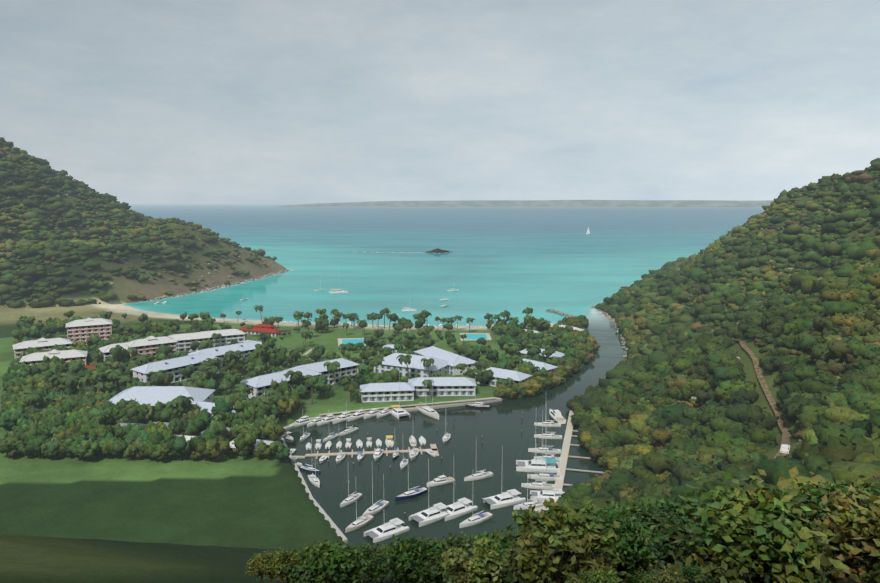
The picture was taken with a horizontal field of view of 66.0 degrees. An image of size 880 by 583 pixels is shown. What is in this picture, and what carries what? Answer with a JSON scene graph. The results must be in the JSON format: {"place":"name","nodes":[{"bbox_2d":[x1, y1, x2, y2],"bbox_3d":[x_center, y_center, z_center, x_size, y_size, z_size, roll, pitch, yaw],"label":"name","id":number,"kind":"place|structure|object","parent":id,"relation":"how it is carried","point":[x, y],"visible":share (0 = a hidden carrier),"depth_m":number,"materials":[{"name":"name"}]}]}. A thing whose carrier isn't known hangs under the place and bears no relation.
{"place":"outdoors","nodes":[
{"label":"outdoors","id":0,"kind":"place"},
{"bbox_2d":[12,317,583,456],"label":"resort buildings","id":1,"kind":"structure","parent":0,"point":[446,362],"depth_m":414.25,"materials":[{"name":"white paint"}]},
{"bbox_2d":[199,318,526,431],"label":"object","id":2,"kind":"object","parent":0,"point":[475,336],"visible":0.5,"depth_m":526.82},
{"bbox_2d":[0,144,879,582],"bbox_3d":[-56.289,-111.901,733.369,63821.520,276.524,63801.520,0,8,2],"label":"ground","id":3,"kind":"structure","parent":0,"point":[100,518],"depth_m":255.78,"materials":[{"name":"green plant"}]},
{"bbox_2d":[2,305,561,420],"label":"trees","id":4,"kind":"object","parent":3,"relation":"on","point":[180,402],"visible":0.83,"depth_m":409.27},
{"bbox_2d":[0,310,587,462],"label":"resort trees","id":5,"kind":"object","parent":3,"relation":"on","point":[68,428],"visible":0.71,"depth_m":353.14,"materials":[{"name":"green plant"}]},
{"bbox_2d":[0,143,869,440],"bbox_3d":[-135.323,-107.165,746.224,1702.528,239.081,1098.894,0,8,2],"label":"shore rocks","id":6,"kind":"object","parent":3,"relation":"on","point":[624,355],"visible":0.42,"depth_m":756.47,"materials":[{"name":"stone"}]},
{"bbox_2d":[0,137,879,410],"bbox_3d":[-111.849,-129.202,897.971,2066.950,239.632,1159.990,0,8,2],"label":"forest trees","id":7,"kind":"object","parent":3,"relation":"on","point":[663,320],"visible":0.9,"depth_m":643.24,"materials":[{"name":"green plant"}]},
{"bbox_2d":[281,397,604,541],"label":"docks","id":8,"kind":"object","parent":3,"relation":"on","point":[562,465],"visible":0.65,"depth_m":296.66,"materials":[{"name":"beige concrete"}]},
{"bbox_2d":[245,469,879,582],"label":"bushes","id":9,"kind":"object","parent":3,"relation":"on","point":[741,534],"visible":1,"depth_m":38.87,"materials":[{"name":"green plant"}]},
{"bbox_2d":[493,261,879,513],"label":"hill forest trees","id":10,"kind":"object","parent":3,"relation":"on","point":[652,435],"visible":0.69,"depth_m":263.42,"materials":[{"name":"green plant"}]},
{"bbox_2d":[0,0,879,202],"label":"sky","id":11,"kind":"structure","parent":0,"point":[138,101],"materials":[{"name":"grey"}]},
{"bbox_2d":[122,203,764,546],"bbox_3d":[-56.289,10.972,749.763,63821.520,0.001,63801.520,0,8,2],"label":"sea water","id":12,"kind":"structure","parent":0,"point":[517,261],"depth_m":860.56,"materials":[{"name":"teal liquid"}]},
{"bbox_2d":[154,227,589,311],"bbox_3d":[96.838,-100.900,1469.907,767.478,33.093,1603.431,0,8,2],"label":"boats","id":13,"kind":"object","parent":12,"relation":"on","point":[339,291],"visible":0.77,"depth_m":811.07,"materials":[{"name":"white plastic"}]},
{"bbox_2d":[283,361,565,542],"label":"moored boats","id":14,"kind":"object","parent":12,"relation":"on","point":[540,465],"visible":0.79,"depth_m":269.52,"materials":[{"name":"white plastic"}]},
{"bbox_2d":[425,248,450,252],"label":"islet rock","id":15,"kind":"object","parent":12,"relation":"in","point":[437,250],"visible":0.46,"depth_m":1459.08,"materials":[{"name":"stone"}]},
{"bbox_2d":[279,200,773,206],"bbox_3d":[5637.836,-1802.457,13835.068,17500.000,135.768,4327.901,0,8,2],"label":"island hill","id":16,"kind":"structure","parent":0,"point":[594,203],"depth_m":13092.95,"materials":[{"name":"grey"}]},
{"bbox_2d":[733,339,790,488],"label":"dirt road","id":17,"kind":"structure","parent":0,"point":[786,434],"depth_m":263.28,"materials":[{"name":"brown soil"}]},
{"bbox_2d":[780,444,789,453],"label":"white car","id":18,"kind":"object","parent":17,"relation":"on","point":[785,448],"visible":0.85,"depth_m":197.04,"materials":[{"name":"white metal"}]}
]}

